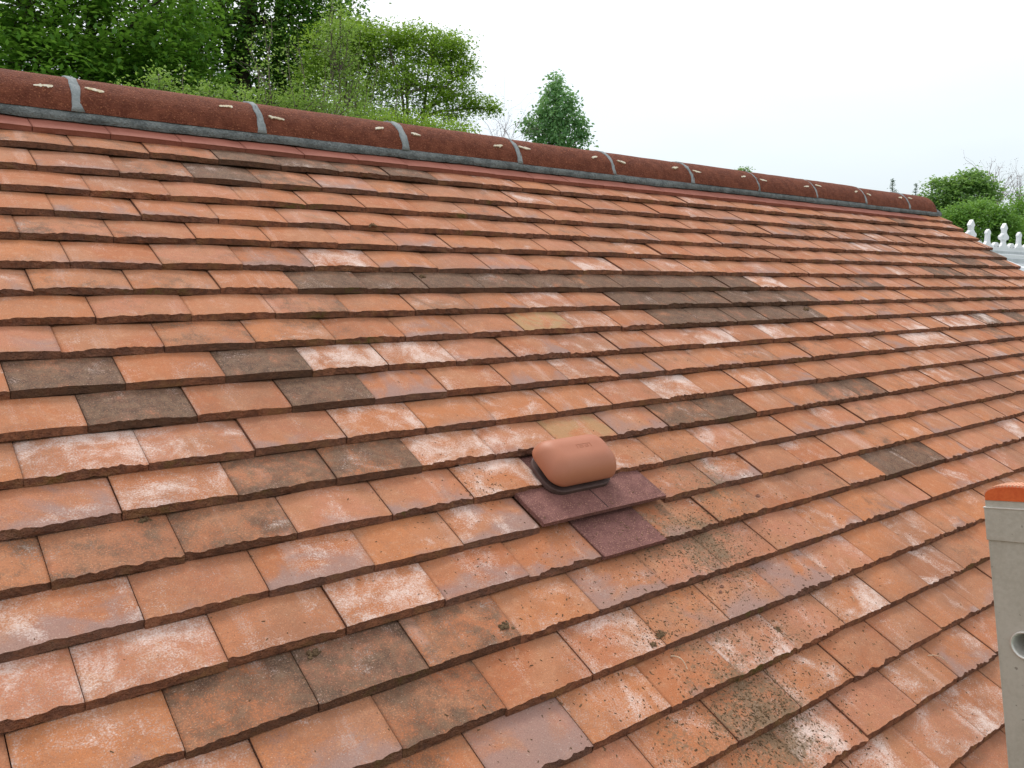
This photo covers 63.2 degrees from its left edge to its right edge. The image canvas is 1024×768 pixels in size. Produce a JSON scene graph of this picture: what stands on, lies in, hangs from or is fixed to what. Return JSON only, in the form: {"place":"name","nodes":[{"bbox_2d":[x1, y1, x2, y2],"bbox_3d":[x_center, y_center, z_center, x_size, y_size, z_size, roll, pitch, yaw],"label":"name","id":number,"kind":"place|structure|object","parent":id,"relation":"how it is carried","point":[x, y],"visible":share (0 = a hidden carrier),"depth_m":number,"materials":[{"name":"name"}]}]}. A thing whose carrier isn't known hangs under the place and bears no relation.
{"place":"outdoors","nodes":[
{"label":"outdoors","id":0,"kind":"place"},
{"bbox_2d":[0,68,1023,767],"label":"roof","id":1,"kind":"structure","parent":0,"point":[206,370],"depth_m":1.59,"materials":[{"name":"tile"}]},
{"bbox_2d":[134,516,151,523],"bbox_3d":[-0.525,0.192,1.187,0.014,0.013,0.022,4,8,29],"label":"moss clump","id":2,"kind":"object","parent":1,"relation":"on","point":[144,519],"visible":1,"depth_m":1.18,"materials":[{"name":"brown plant"}]},
{"bbox_2d":[306,648,321,660],"bbox_3d":[-0.266,0.362,1.116,0.025,0.012,0.014,-5,8,-38],"label":"moss clump","id":3,"kind":"object","parent":1,"relation":"on","point":[315,652],"visible":1,"depth_m":1.11,"materials":[{"name":"brown plant"}]},
{"bbox_2d":[498,620,514,630],"bbox_3d":[-0.010,0.367,1.261,0.027,0.014,0.016,-5,8,-38],"label":"moss clump","id":4,"kind":"object","parent":1,"relation":"on","point":[503,625],"visible":1,"depth_m":1.26,"materials":[{"name":"brown plant"}]},
{"bbox_2d":[34,300,987,767],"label":"moss","id":5,"kind":"object","parent":1,"relation":"on","point":[742,698],"visible":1,"depth_m":1.38,"materials":[{"name":"plant"}]},
{"bbox_2d":[655,630,665,638],"bbox_3d":[0.245,0.411,1.367,0.026,0.014,0.013,-4,8,-30],"label":"moss clump","id":6,"kind":"object","parent":1,"relation":"on","point":[661,634],"visible":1,"depth_m":1.36,"materials":[{"name":"brown plant"}]},
{"bbox_2d":[0,0,1023,240],"label":"sky","id":7,"kind":"structure","parent":0,"point":[865,94],"materials":[{"name":"white"}]},
{"label":"ground","id":8,"kind":"structure","parent":0,"visible":0},
{"bbox_2d":[0,0,250,99],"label":"maple tree","id":9,"kind":"object","parent":8,"relation":"on","point":[30,42],"visible":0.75,"depth_m":13.39,"materials":[{"name":"green plant"}]},
{"bbox_2d":[109,59,259,103],"bbox_3d":[-3.162,-0.234,8.425,1.407,5.828,0.888,0,7,-1],"label":"hedge shrub","id":10,"kind":"object","parent":8,"relation":"on","point":[160,85],"visible":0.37,"depth_m":8.10,"materials":[{"name":"green plant"}]},
{"bbox_2d":[107,0,391,110],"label":"beech tree","id":11,"kind":"object","parent":8,"relation":"on","point":[292,10],"visible":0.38,"depth_m":16.93,"materials":[{"name":"green plant"}]},
{"bbox_2d":[227,15,365,117],"bbox_3d":[-2.318,-0.689,9.203,1.498,6.547,0.994,0,7,4],"label":"flowering shrub","id":12,"kind":"object","parent":8,"relation":"on","point":[297,105],"visible":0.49,"depth_m":8.86,"materials":[{"name":"green plant"}]},
{"bbox_2d":[304,0,407,120],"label":"young birch","id":13,"kind":"object","parent":8,"relation":"on","point":[333,58],"visible":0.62,"depth_m":9.91,"materials":[{"name":"green plant"}]},
{"bbox_2d":[275,5,507,130],"bbox_3d":[-2.041,-1.992,13.591,3.879,8.149,2.399,1,7,11],"label":"rowan tree","id":14,"kind":"object","parent":8,"relation":"on","point":[441,45],"visible":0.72,"depth_m":13.17,"materials":[{"name":"green plant"}]},
{"bbox_2d":[349,97,481,133],"bbox_3d":[-1.127,-0.403,9.936,1.699,5.802,0.878,0,7,-3],"label":"mixed hedge","id":15,"kind":"object","parent":8,"relation":"on","point":[433,124],"visible":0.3,"depth_m":9.54,"materials":[{"name":"green plant"}]},
{"bbox_2d":[464,66,553,141],"bbox_3d":[-0.231,-2.488,17.909,2.117,8.095,1.773,-5,8,-38],"label":"bare shrub","id":16,"kind":"object","parent":8,"relation":"on","point":[505,124],"visible":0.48,"depth_m":17.55,"materials":[{"name":"plant"}]},
{"bbox_2d":[514,69,598,149],"bbox_3d":[1.002,-2.741,18.794,1.930,8.418,1.880,-5,8,-38],"label":"laurel tree","id":17,"kind":"object","parent":8,"relation":"on","point":[554,122],"visible":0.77,"depth_m":18.21,"materials":[{"name":"green plant"}]},
{"bbox_2d":[736,166,755,171],"bbox_3d":[7.803,-3.578,28.748,1.062,7.736,0.663,0,7,4],"label":"tree top","id":18,"kind":"object","parent":8,"relation":"on","point":[743,169],"visible":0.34,"depth_m":28.22,"materials":[{"name":"green plant"}]},
{"bbox_2d":[887,178,897,191],"bbox_3d":[17.061,-5.059,38.026,3.246,8.491,3.206,-5,8,-38],"label":"conifer","id":19,"kind":"object","parent":8,"relation":"on","point":[892,185],"visible":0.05,"depth_m":37.53,"materials":[{"name":"green plant"}]},
{"bbox_2d":[913,183,918,195],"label":"conifer","id":20,"kind":"object","parent":8,"relation":"on","point":[916,185],"visible":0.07,"depth_m":40.70,"materials":[{"name":"green plant"}]},
{"bbox_2d":[912,165,1015,233],"bbox_3d":[13.052,-2.630,23.634,3.091,7.029,3.470,-5,8,-38],"label":"ash tree","id":21,"kind":"object","parent":8,"relation":"on","point":[966,185],"visible":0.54,"depth_m":23.14,"materials":[{"name":"green plant"}]},
{"bbox_2d":[940,193,1023,245],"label":"bright bush","id":22,"kind":"object","parent":8,"relation":"on","point":[993,217],"visible":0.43,"depth_m":17.03,"materials":[{"name":"green plant"}]},
{"bbox_2d":[965,157,1018,242],"bbox_3d":[20.607,-5.437,36.522,2.196,9.602,2.817,-5,8,-38],"label":"bare tree","id":23,"kind":"object","parent":8,"relation":"on","point":[999,179],"visible":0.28,"depth_m":35.73,"materials":[{"name":"plant"}]},
{"bbox_2d":[965,220,1023,270],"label":"conservatory","id":24,"kind":"object","parent":8,"relation":"on","point":[1011,252],"visible":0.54,"depth_m":5.51,"materials":[{"name":"white plastic"}]},
{"bbox_2d":[983,482,1023,767],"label":"ladder","id":25,"kind":"object","parent":8,"relation":"on","point":[1003,507],"visible":1,"depth_m":1.00,"materials":[{"name":"weathered aluminium"},{"name":"bare aluminium"},{"name":"orange plastic"}]},
{"bbox_2d":[998,185,1023,241],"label":"edge bush","id":26,"kind":"object","parent":8,"relation":"on","point":[1019,207],"visible":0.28,"depth_m":20.09,"materials":[{"name":"green plant"}]},
{"bbox_2d":[1004,158,1023,204],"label":"bare tree","id":27,"kind":"object","parent":8,"relation":"on","point":[1017,185],"visible":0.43,"depth_m":42.23,"materials":[{"name":"plant"}]}
]}

